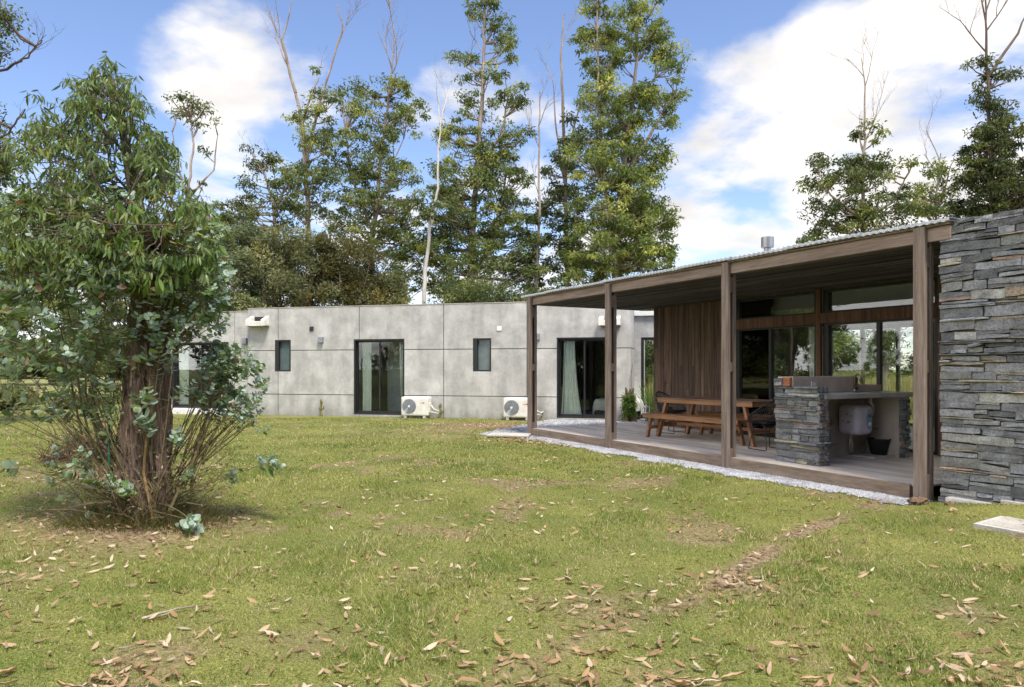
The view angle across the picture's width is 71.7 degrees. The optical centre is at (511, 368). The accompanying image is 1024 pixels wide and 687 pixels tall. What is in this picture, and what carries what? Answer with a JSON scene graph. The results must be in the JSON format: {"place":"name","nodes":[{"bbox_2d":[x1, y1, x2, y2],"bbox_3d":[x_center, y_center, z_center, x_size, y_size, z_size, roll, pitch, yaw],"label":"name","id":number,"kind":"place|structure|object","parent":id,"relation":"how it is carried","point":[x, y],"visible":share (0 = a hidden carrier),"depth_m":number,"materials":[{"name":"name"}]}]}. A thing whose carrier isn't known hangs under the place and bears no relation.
{"place":"outdoors","nodes":[
{"label":"outdoors","id":0,"kind":"place"},
{"bbox_2d":[102,392,121,404],"bbox_3d":[-16.351,1.052,28.994,1.259,0.836,0.963,0,0,0],"label":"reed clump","id":1,"kind":"object","parent":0,"point":[115,396],"visible":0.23,"depth_m":29.03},
{"bbox_2d":[319,399,323,415],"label":"cactus","id":2,"kind":"object","parent":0,"point":[320,407],"visible":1,"depth_m":21.78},
{"bbox_2d":[0,370,1023,686],"bbox_3d":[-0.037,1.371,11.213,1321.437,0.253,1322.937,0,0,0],"label":"lawn","id":3,"kind":"structure","parent":0,"point":[128,550],"depth_m":5.11,"materials":[{"name":"plant"}]},
{"bbox_2d":[0,667,16,673],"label":"fallen leaf","id":4,"kind":"object","parent":3,"relation":"on","point":[8,669],"visible":1,"depth_m":3.36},
{"bbox_2d":[0,679,17,684],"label":"fallen leaf","id":5,"kind":"object","parent":3,"relation":"on","point":[6,683],"visible":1,"depth_m":3.23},
{"bbox_2d":[0,383,41,409],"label":"bush","id":6,"kind":"object","parent":3,"relation":"on","point":[13,400],"visible":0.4,"depth_m":24.84,"materials":[{"name":"green plant"}]},
{"bbox_2d":[0,214,54,383],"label":"hedge tree","id":7,"kind":"object","parent":3,"relation":"on","point":[22,376],"visible":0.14,"depth_m":58.74,"materials":[{"name":"green plant"}]},
{"bbox_2d":[1,337,57,378],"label":"distant tree","id":8,"kind":"object","parent":3,"relation":"on","point":[39,374],"visible":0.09,"depth_m":99.84,"materials":[{"name":"green plant"}]},
{"bbox_2d":[0,0,65,198],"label":"eucalyptus tree","id":9,"kind":"object","parent":3,"relation":"on","point":[5,173],"visible":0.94,"depth_m":17.07,"materials":[{"name":"green plant"}]},
{"bbox_2d":[21,380,95,400],"bbox_3d":[-20.906,1.045,31.561,8.685,1.050,0.457,0,0,-27],"label":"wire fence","id":10,"kind":"object","parent":3,"relation":"on","point":[37,387],"visible":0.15,"depth_m":31.29,"materials":[{"name":"brown metal"}]},
{"bbox_2d":[0,230,129,385],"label":"hedge tree","id":11,"kind":"object","parent":3,"relation":"on","point":[45,304],"visible":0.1,"depth_m":60.02,"materials":[{"name":"green plant"}]},
{"bbox_2d":[18,421,115,466],"bbox_3d":[-6.761,1.168,11.166,2.349,0.931,1.605,0,0,0],"label":"brush heap","id":12,"kind":"object","parent":3,"relation":"on","point":[45,458],"visible":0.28,"depth_m":11.03,"materials":[{"name":"brown plant"}]},
{"bbox_2d":[57,680,83,686],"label":"fallen leaf","id":13,"kind":"object","parent":3,"relation":"on","point":[63,684],"visible":1,"depth_m":3.18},
{"bbox_2d":[46,391,106,408],"bbox_3d":[-15.945,1.182,25.951,2.185,0.910,1.686,0,0,0],"label":"bush","id":14,"kind":"object","parent":3,"relation":"on","point":[58,403],"visible":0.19,"depth_m":25.55,"materials":[{"name":"green plant"}]},
{"bbox_2d":[51,323,126,380],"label":"distant tree","id":15,"kind":"object","parent":3,"relation":"on","point":[117,339],"visible":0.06,"depth_m":86.29,"materials":[{"name":"green plant"}]},
{"bbox_2d":[104,418,109,513],"bbox_3d":[-3.663,0.985,6.420,0.047,1.070,0.022,0,0,0],"label":"plant stake","id":16,"kind":"object","parent":3,"relation":"on","point":[108,458],"visible":0.5,"depth_m":6.41,"materials":[{"name":"wood"}]},
{"bbox_2d":[119,675,128,686],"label":"fallen leaf","id":17,"kind":"object","parent":3,"relation":"on","point":[124,681],"visible":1,"depth_m":3.24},
{"bbox_2d":[52,259,196,384],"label":"hedge tree","id":18,"kind":"object","parent":3,"relation":"on","point":[103,368],"visible":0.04,"depth_m":56.15,"materials":[{"name":"green plant"}]},
{"bbox_2d":[118,641,148,648],"bbox_3d":[-1.949,1.426,3.660,0.022,0.014,0.148,0,0,42],"label":"fallen stick","id":19,"kind":"object","parent":3,"relation":"on","point":[131,645],"visible":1,"depth_m":3.64,"materials":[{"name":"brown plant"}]},
{"bbox_2d":[33,494,251,539],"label":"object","id":20,"kind":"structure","parent":3,"relation":"on","point":[203,511],"depth_m":6.33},
{"bbox_2d":[0,51,285,534],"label":"eucalyptus","id":21,"kind":"object","parent":3,"relation":"on","point":[151,270],"visible":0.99,"depth_m":6.39,"materials":[{"name":"green plant"}]},
{"bbox_2d":[139,676,158,684],"bbox_3d":[-1.642,1.418,3.230,0.113,0.021,0.032,3,4,17],"label":"fallen leaf","id":22,"kind":"object","parent":3,"relation":"on","point":[153,679],"visible":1,"depth_m":3.23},
{"bbox_2d":[141,604,212,619],"bbox_3d":[-1.982,1.430,4.190,0.396,0.031,0.075,0,0,-43],"label":"fallen stick","id":23,"kind":"object","parent":3,"relation":"on","point":[149,616],"visible":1,"depth_m":4.18,"materials":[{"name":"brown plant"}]},
{"bbox_2d":[161,90,222,309],"bbox_3d":[-15.326,-5.846,34.083,2.615,14.842,2.588,0,0,-20],"label":"eucalyptus tree","id":24,"kind":"object","parent":3,"relation":"on","point":[190,113],"visible":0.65,"depth_m":33.98,"materials":[{"name":"green plant"}]},
{"bbox_2d":[174,219,286,310],"bbox_3d":[-12.201,-2.407,30.136,5.636,8.001,4.811,0,0,0],"label":"hedge tree","id":25,"kind":"object","parent":3,"relation":"on","point":[244,234],"visible":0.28,"depth_m":29.31,"materials":[{"name":"green plant"}]},
{"bbox_2d":[251,684,269,686],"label":"fallen leaf","id":26,"kind":"object","parent":3,"relation":"on","point":[263,685],"visible":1,"depth_m":3.24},
{"bbox_2d":[209,129,317,302],"bbox_3d":[-13.355,-5.725,38.066,5.649,14.591,3.929,0,0,0],"label":"eucalyptus tree","id":27,"kind":"object","parent":3,"relation":"on","point":[247,212],"visible":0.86,"depth_m":37.72,"materials":[{"name":"green plant"}]},
{"bbox_2d":[223,222,342,310],"bbox_3d":[-9.951,-2.367,30.613,5.671,7.928,5.346,0,0,-39],"label":"hedge tree","id":28,"kind":"object","parent":3,"relation":"on","point":[287,251],"visible":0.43,"depth_m":29.70,"materials":[{"name":"green plant"}]},
{"bbox_2d":[260,0,369,274],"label":"eucalyptus tree","id":29,"kind":"object","parent":3,"relation":"on","point":[324,135],"visible":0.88,"depth_m":39.80,"materials":[{"name":"green plant"}]},
{"bbox_2d":[283,229,395,306],"bbox_3d":[-7.491,-2.242,31.088,5.434,7.665,5.472,0,0,-40],"label":"hedge tree","id":30,"kind":"object","parent":3,"relation":"on","point":[347,273],"visible":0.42,"depth_m":30.29,"materials":[{"name":"green plant"}]},
{"bbox_2d":[314,0,441,296],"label":"eucalyptus tree","id":31,"kind":"object","parent":3,"relation":"on","point":[388,231],"visible":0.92,"depth_m":41.55,"materials":[{"name":"green plant"}]},
{"bbox_2d":[353,266,414,305],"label":"hedge tree","id":32,"kind":"object","parent":3,"relation":"on","point":[397,283],"visible":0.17,"depth_m":31.42,"materials":[{"name":"green plant"}]},
{"bbox_2d":[398,677,408,686],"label":"fallen leaf","id":33,"kind":"object","parent":3,"relation":"on","point":[404,681],"visible":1,"depth_m":3.31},
{"bbox_2d":[169,302,653,420],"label":"concrete house","id":34,"kind":"structure","parent":3,"relation":"on","point":[464,360],"depth_m":21.32,"materials":[{"name":"concrete"}]},
{"bbox_2d":[179,345,188,403],"bbox_3d":[-10.979,0.247,23.719,0.370,2.046,0.077,0,0,14],"label":"curtain","id":35,"kind":"object","parent":34,"relation":"hanging from","point":[183,365],"visible":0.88,"depth_m":23.71,"materials":[{"name":"fabric"}]},
{"bbox_2d":[172,342,228,407],"bbox_3d":[-10.204,0.222,23.346,2.155,2.156,0.182,0,0,14],"label":"sliding door","id":36,"kind":"structure","parent":34,"relation":"in","point":[175,373],"depth_m":23.48,"materials":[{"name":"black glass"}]},
{"bbox_2d":[275,340,290,371],"bbox_3d":[-7.198,-0.400,22.430,0.564,0.993,0.182,0,0,14],"label":"window","id":37,"kind":"structure","parent":34,"relation":"in","point":[282,347],"depth_m":22.41,"materials":[{"name":"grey glass"}]},
{"bbox_2d":[362,342,371,410],"bbox_3d":[-4.488,0.290,21.931,0.300,2.200,0.077,0,0,14],"label":"curtain","id":38,"kind":"object","parent":34,"relation":"hanging from","point":[367,382],"visible":0.96,"depth_m":21.93,"materials":[{"name":"fabric"}]},
{"bbox_2d":[354,339,404,414],"bbox_3d":[-4.022,0.260,21.637,1.670,2.300,0.182,0,0,14],"label":"sliding door","id":39,"kind":"structure","parent":34,"relation":"in","point":[356,341],"depth_m":21.65,"materials":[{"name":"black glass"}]},
{"bbox_2d":[399,342,402,396],"bbox_3d":[-3.330,0.290,21.638,0.230,2.200,0.077,0,0,14],"label":"curtain","id":40,"kind":"object","parent":34,"relation":"hanging from","point":[401,362],"visible":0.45,"depth_m":21.66,"materials":[{"name":"fabric"}]},
{"bbox_2d":[473,338,490,371],"bbox_3d":[-0.854,-0.397,20.825,0.558,0.972,0.182,0,0,14],"label":"window","id":41,"kind":"structure","parent":34,"relation":"in","point":[481,346],"depth_m":20.80,"materials":[{"name":"grey glass"}]},
{"bbox_2d":[561,341,581,413],"bbox_3d":[1.708,0.297,20.363,0.620,2.186,0.077,0,0,14],"label":"curtain","id":42,"kind":"object","parent":34,"relation":"hanging from","point":[570,401],"visible":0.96,"depth_m":20.37,"materials":[{"name":"fabric"}]},
{"bbox_2d":[557,337,604,418],"bbox_3d":[2.079,0.267,20.093,1.612,2.286,0.182,0,0,14],"label":"sliding door","id":43,"kind":"structure","parent":34,"relation":"in","point":[592,416],"depth_m":20.15,"materials":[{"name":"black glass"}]},
{"bbox_2d":[593,397,646,415],"bbox_3d":[3.275,1.121,21.328,1.440,0.477,2.040,0,0,14],"label":"bed","id":44,"kind":"object","parent":34,"relation":"in","point":[599,406],"visible":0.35,"depth_m":20.49,"materials":[{"name":"fabric"}]},
{"bbox_2d":[641,337,653,418],"bbox_3d":[4.766,0.280,20.579,2.010,2.380,0.100,0,0,14],"label":"link window","id":45,"kind":"structure","parent":34,"relation":"in","point":[642,338],"depth_m":20.77,"materials":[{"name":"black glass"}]},
{"bbox_2d":[401,396,439,417],"bbox_3d":[-2.673,1.145,20.893,1.165,0.630,0.394,0,0,7],"label":"air conditioner","id":46,"kind":"object","parent":3,"relation":"on","point":[416,406],"visible":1,"depth_m":20.77,"materials":[{"name":"beige metal"}]},
{"bbox_2d":[438,403,443,417],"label":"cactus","id":47,"kind":"object","parent":3,"relation":"on","point":[440,409],"visible":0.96,"depth_m":20.82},
{"bbox_2d":[422,54,470,303],"bbox_3d":[-3.798,-8.213,39.278,3.166,19.582,2.252,0,0,-45],"label":"eucalyptus tree","id":48,"kind":"object","parent":3,"relation":"on","point":[438,205],"visible":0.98,"depth_m":38.93,"materials":[{"name":"white plant"}]},
{"bbox_2d":[453,676,480,685],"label":"fallen leaf","id":49,"kind":"object","parent":3,"relation":"on","point":[464,678],"visible":1,"depth_m":3.31,"materials":[{"name":"plant"}]},
{"bbox_2d":[424,272,523,303],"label":"hedge tree","id":50,"kind":"object","parent":3,"relation":"on","point":[476,292],"visible":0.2,"depth_m":35.12,"materials":[{"name":"green plant"}]},
{"bbox_2d":[408,0,546,301],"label":"eucalyptus tree","id":51,"kind":"object","parent":3,"relation":"on","point":[487,159],"visible":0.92,"depth_m":41.52,"materials":[{"name":"green plant"}]},
{"bbox_2d":[486,433,530,436],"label":"stepping slab","id":52,"kind":"structure","parent":3,"relation":"on","point":[509,434],"depth_m":15.13,"materials":[{"name":"concrete"}]},
{"bbox_2d":[0,417,1023,683],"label":"leaf litter","id":53,"kind":"object","parent":3,"relation":"on","point":[576,649],"visible":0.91,"depth_m":4.39,"materials":[{"name":"plant"}]},
{"bbox_2d":[503,397,543,419],"bbox_3d":[0.327,1.145,20.134,1.133,0.630,0.393,0,0,6],"label":"air conditioner","id":54,"kind":"object","parent":3,"relation":"on","point":[514,407],"visible":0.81,"depth_m":20.02,"materials":[{"name":"beige metal"}]},
{"bbox_2d":[514,678,538,685],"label":"fallen leaf","id":55,"kind":"object","parent":3,"relation":"on","point":[525,682],"visible":1,"depth_m":3.30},
{"bbox_2d":[508,68,561,293],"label":"eucalyptus tree","id":56,"kind":"object","parent":3,"relation":"on","point":[532,218],"visible":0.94,"depth_m":40.92,"materials":[{"name":"green plant"}]},
{"bbox_2d":[509,282,562,301],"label":"hedge tree","id":57,"kind":"object","parent":3,"relation":"on","point":[517,298],"visible":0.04,"depth_m":34.33,"materials":[{"name":"green plant"}]},
{"bbox_2d":[531,2,585,287],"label":"eucalyptus tree","id":58,"kind":"object","parent":3,"relation":"on","point":[556,195],"visible":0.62,"depth_m":42.77,"materials":[{"name":"green plant"}]},
{"bbox_2d":[559,677,580,683],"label":"fallen leaf","id":59,"kind":"object","parent":3,"relation":"on","point":[570,680],"visible":1,"depth_m":3.32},
{"bbox_2d":[490,418,653,437],"bbox_3d":[2.154,1.464,14.361,6.029,0.001,12.995,0,0,5],"label":"gravel bed","id":60,"kind":"object","parent":3,"relation":"on","point":[636,418],"visible":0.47,"depth_m":19.93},
{"bbox_2d":[620,387,637,421],"bbox_3d":[3.211,1.065,19.404,0.560,1.097,0.530,0,0,0],"label":"shrub","id":61,"kind":"object","parent":60,"relation":"on","point":[629,404],"visible":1,"depth_m":19.31,"materials":[{"name":"green plant"}]},
{"bbox_2d":[621,377,653,420],"bbox_3d":[3.743,0.783,19.694,2.061,1.375,1.639,0,0,0],"label":"cordyline","id":62,"kind":"object","parent":60,"relation":"on","point":[651,400],"visible":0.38,"depth_m":19.53,"materials":[{"name":"plant"}]},
{"bbox_2d":[478,419,932,505],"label":"gravel","id":63,"kind":"structure","parent":60,"relation":"on","point":[791,482],"depth_m":10.50,"materials":[{"name":"gravel"}]},
{"bbox_2d":[581,669,596,683],"bbox_3d":[0.360,1.459,3.350,0.025,0.026,0.121,15,23,42],"label":"fallen leaf","id":64,"kind":"object","parent":3,"relation":"on","point":[588,676],"visible":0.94,"depth_m":3.36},
{"bbox_2d":[593,672,599,685],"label":"fallen leaf","id":65,"kind":"object","parent":3,"relation":"on","point":[597,680],"visible":1,"depth_m":3.33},
{"bbox_2d":[551,0,696,286],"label":"eucalyptus tree","id":66,"kind":"object","parent":3,"relation":"on","point":[627,210],"visible":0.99,"depth_m":39.40,"materials":[{"name":"green plant"}]},
{"bbox_2d":[639,309,653,389],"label":"hedge tree","id":67,"kind":"object","parent":3,"relation":"on","point":[649,366],"visible":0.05,"depth_m":33.13,"materials":[{"name":"green plant"}]},
{"bbox_2d":[668,677,691,683],"bbox_3d":[0.782,1.449,3.274,0.127,0.019,0.028,12,-4,-8],"label":"fallen leaf","id":68,"kind":"object","parent":3,"relation":"on","point":[676,681],"visible":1,"depth_m":3.27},
{"bbox_2d":[672,683,691,685],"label":"fallen leaf","id":69,"kind":"object","parent":3,"relation":"on","point":[687,684],"visible":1,"depth_m":3.27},
{"bbox_2d":[691,677,705,680],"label":"fallen leaf","id":70,"kind":"object","parent":3,"relation":"on","point":[698,679],"visible":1,"depth_m":3.31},
{"bbox_2d":[696,679,721,686],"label":"fallen leaf","id":71,"kind":"object","parent":3,"relation":"on","point":[704,680],"visible":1,"depth_m":3.28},
{"bbox_2d":[721,671,744,679],"bbox_3d":[1.036,1.442,3.336,0.115,0.017,0.025,-13,1,-3],"label":"fallen leaf","id":72,"kind":"object","parent":3,"relation":"on","point":[731,674],"visible":1,"depth_m":3.33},
{"bbox_2d":[521,217,958,500],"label":"timber pavilion","id":73,"kind":"structure","parent":3,"relation":"on","point":[728,331],"depth_m":12.17,"materials":[{"name":"brown wood"}]},
{"bbox_2d":[655,391,685,433],"bbox_3d":[3.205,0.884,14.393,0.641,0.832,0.584,0,0,-43],"label":"woven chair","id":74,"kind":"object","parent":73,"relation":"on","point":[671,410],"visible":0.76,"depth_m":14.36,"materials":[{"name":"wicker"}]},
{"bbox_2d":[642,412,748,445],"bbox_3d":[3.232,1.078,12.693,0.359,0.456,2.240,0,0,-33],"label":"bench","id":75,"kind":"object","parent":73,"relation":"on","point":[692,418],"visible":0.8,"depth_m":12.60,"materials":[{"name":"brown wood"}]},
{"bbox_2d":[642,403,649,412],"bbox_3d":[2.558,0.755,13.522,0.102,0.189,0.102,0,0,-28],"label":"lantern","id":76,"kind":"object","parent":75,"relation":"on","point":[645,406],"visible":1,"depth_m":13.50,"materials":[{"name":"white paint"}]},
{"bbox_2d":[656,396,776,446],"bbox_3d":[3.736,0.929,12.873,0.880,0.758,2.251,0,0,-33],"label":"picnic table","id":77,"kind":"object","parent":73,"relation":"on","point":[744,404],"visible":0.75,"depth_m":12.79,"materials":[{"name":"brown wood"}]},
{"bbox_2d":[695,411,771,434],"bbox_3d":[4.368,1.078,13.156,0.359,0.456,2.240,0,0,-33],"label":"bench","id":78,"kind":"object","parent":73,"relation":"on","point":[715,414],"visible":0.47,"depth_m":13.68,"materials":[{"name":"brown wood"}]},
{"bbox_2d":[748,400,776,450],"bbox_3d":[4.115,0.884,11.339,0.641,0.832,0.584,0,0,-20],"label":"woven chair","id":79,"kind":"object","parent":73,"relation":"on","point":[771,421],"visible":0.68,"depth_m":11.19,"materials":[{"name":"wicker"}]},
{"bbox_2d":[736,324,815,437],"bbox_3d":[4.954,0.251,13.323,0.090,2.098,1.937,0,0,-28],"label":"sliding glass door","id":80,"kind":"structure","parent":73,"relation":"in","point":[757,349],"depth_m":13.69,"materials":[{"name":"glass"}]},
{"bbox_2d":[736,291,815,319],"bbox_3d":[4.954,-1.156,13.323,0.090,0.428,1.937,0,0,-28],"label":"transom window","id":81,"kind":"structure","parent":73,"relation":"in","point":[766,306],"depth_m":13.54,"materials":[{"name":"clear glass"}]},
{"bbox_2d":[809,327,813,375],"bbox_3d":[5.482,0.275,12.774,0.077,2.050,0.330,0,0,-28],"label":"curtain","id":82,"kind":"object","parent":73,"relation":"hanging from","point":[811,351],"visible":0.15,"depth_m":12.85,"materials":[{"name":"fabric"}]},
{"bbox_2d":[774,374,912,465],"bbox_3d":[4.755,0.695,10.150,2.082,1.243,0.788,0,0,-28],"label":"outdoor counter","id":83,"kind":"object","parent":73,"relation":"on","point":[806,410],"visible":0.98,"depth_m":9.99,"materials":[{"name":"stone"}]},
{"bbox_2d":[830,404,871,451],"bbox_3d":[4.929,0.875,10.275,0.482,0.700,0.404,0,0,-28],"label":"water heater","id":84,"kind":"object","parent":83,"relation":"attached to","point":[855,419],"visible":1,"depth_m":10.17,"materials":[{"name":"silver metal"}]},
{"bbox_2d":[847,452,894,458],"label":"paving slab","id":85,"kind":"structure","parent":73,"relation":"on","point":[866,455],"depth_m":10.33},
{"bbox_2d":[866,428,890,454],"bbox_3d":[5.428,1.075,10.490,0.328,0.389,0.328,0,0,22],"label":"bucket","id":86,"kind":"object","parent":85,"relation":"on","point":[878,446],"visible":0.94,"depth_m":10.39,"materials":[{"name":"plastic"}]},
{"bbox_2d":[832,323,912,425],"bbox_3d":[8.769,0.185,16.889,0.070,2.430,2.730,0,0,-28],"label":"back window","id":87,"kind":"structure","parent":73,"relation":"in","point":[897,326],"depth_m":17.23,"materials":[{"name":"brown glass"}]},
{"bbox_2d":[823,316,937,454],"bbox_3d":[5.942,0.251,11.487,0.090,2.098,2.028,0,0,-28],"label":"sliding glass door","id":88,"kind":"structure","parent":73,"relation":"in","point":[827,328],"depth_m":11.45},
{"bbox_2d":[823,277,937,312],"bbox_3d":[5.942,-1.156,11.487,0.090,0.428,2.028,0,0,-28],"label":"transom window","id":89,"kind":"structure","parent":73,"relation":"in","point":[827,294],"depth_m":11.71,"materials":[{"name":"brown glass"}]},
{"bbox_2d":[800,675,823,679],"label":"fallen leaf","id":90,"kind":"object","parent":3,"relation":"on","point":[812,677],"visible":1,"depth_m":3.32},
{"bbox_2d":[805,682,828,686],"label":"fallen leaf","id":91,"kind":"object","parent":3,"relation":"on","point":[808,683],"visible":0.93,"depth_m":3.25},
{"bbox_2d":[814,679,822,686],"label":"fallen leaf","id":92,"kind":"object","parent":3,"relation":"on","point":[819,683],"visible":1,"depth_m":3.24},
{"bbox_2d":[827,673,833,684],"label":"fallen leaf","id":93,"kind":"object","parent":3,"relation":"on","point":[829,677],"visible":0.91,"depth_m":3.29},
{"bbox_2d":[853,671,859,682],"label":"fallen leaf","id":94,"kind":"object","parent":3,"relation":"on","point":[857,676],"visible":0.88,"depth_m":3.35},
{"bbox_2d":[792,12,923,374],"bbox_3d":[17.315,-8.367,35.632,5.786,19.877,5.514,0,0,35],"label":"eucalyptus tree","id":95,"kind":"object","parent":3,"relation":"on","point":[863,167],"visible":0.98,"depth_m":35.67,"materials":[{"name":"green plant"}]},
{"bbox_2d":[834,330,895,379],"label":"distant tree","id":96,"kind":"object","parent":3,"relation":"on","point":[846,359],"visible":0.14,"depth_m":89.40,"materials":[{"name":"green plant"}]},
{"bbox_2d":[836,344,912,377],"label":"distant tree","id":97,"kind":"object","parent":3,"relation":"on","point":[907,370],"visible":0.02,"depth_m":106.70,"materials":[{"name":"green plant"}]},
{"bbox_2d":[855,327,912,389],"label":"slender tree","id":98,"kind":"object","parent":3,"relation":"on","point":[889,336],"visible":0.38,"depth_m":23.92,"materials":[{"name":"green plant"}]},
{"bbox_2d":[900,351,912,377],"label":"distant tree","id":99,"kind":"object","parent":3,"relation":"on","point":[910,364],"visible":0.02,"depth_m":112.73,"materials":[{"name":"green plant"}]},
{"bbox_2d":[907,495,929,505],"bbox_3d":[4.364,1.414,7.611,0.212,0.113,0.202,0,0,0],"label":"soil clump","id":100,"kind":"object","parent":3,"relation":"on","point":[919,500],"visible":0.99,"depth_m":7.58,"materials":[{"name":"soil"}]},
{"bbox_2d":[906,88,979,220],"bbox_3d":[22.676,-6.914,37.849,3.656,16.973,3.524,0,0,0],"label":"eucalyptus tree","id":101,"kind":"object","parent":3,"relation":"on","point":[931,209],"visible":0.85,"depth_m":37.77,"materials":[{"name":"green plant"}]},
{"bbox_2d":[943,500,954,504],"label":"fallen leaf","id":102,"kind":"object","parent":3,"relation":"on","point":[950,502],"visible":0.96,"depth_m":7.37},
{"bbox_2d":[942,676,960,680],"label":"fallen leaf","id":103,"kind":"object","parent":3,"relation":"on","point":[958,678],"visible":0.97,"depth_m":3.33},
{"bbox_2d":[954,673,964,682],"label":"fallen leaf","id":104,"kind":"object","parent":3,"relation":"on","point":[961,676],"visible":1,"depth_m":3.32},
{"bbox_2d":[937,0,1023,218],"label":"eucalyptus tree","id":105,"kind":"object","parent":3,"relation":"on","point":[1007,181],"visible":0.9,"depth_m":36.60,"materials":[{"name":"green plant"}]},
{"bbox_2d":[938,208,1023,503],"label":"slate wall","id":106,"kind":"structure","parent":3,"relation":"on","point":[981,306],"depth_m":7.30,"materials":[{"name":"stone"}]},
{"bbox_2d":[976,676,988,685],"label":"fallen leaf","id":107,"kind":"object","parent":3,"relation":"on","point":[983,682],"visible":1,"depth_m":3.27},
{"bbox_2d":[973,516,1023,536],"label":"slab","id":108,"kind":"object","parent":3,"relation":"on","point":[1007,525],"visible":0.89,"depth_m":6.45,"materials":[{"name":"concrete"}]},
{"bbox_2d":[1013,676,1022,684],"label":"fallen leaf","id":109,"kind":"object","parent":3,"relation":"on","point":[1020,680],"visible":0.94,"depth_m":3.29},
{"bbox_2d":[0,0,1023,369],"label":"sky","id":110,"kind":"structure","parent":0,"point":[767,97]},
{"bbox_2d":[645,372,912,419],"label":"tall dry grass","id":111,"kind":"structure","parent":0,"point":[907,387],"depth_m":24.09,"materials":[{"name":"plant"}]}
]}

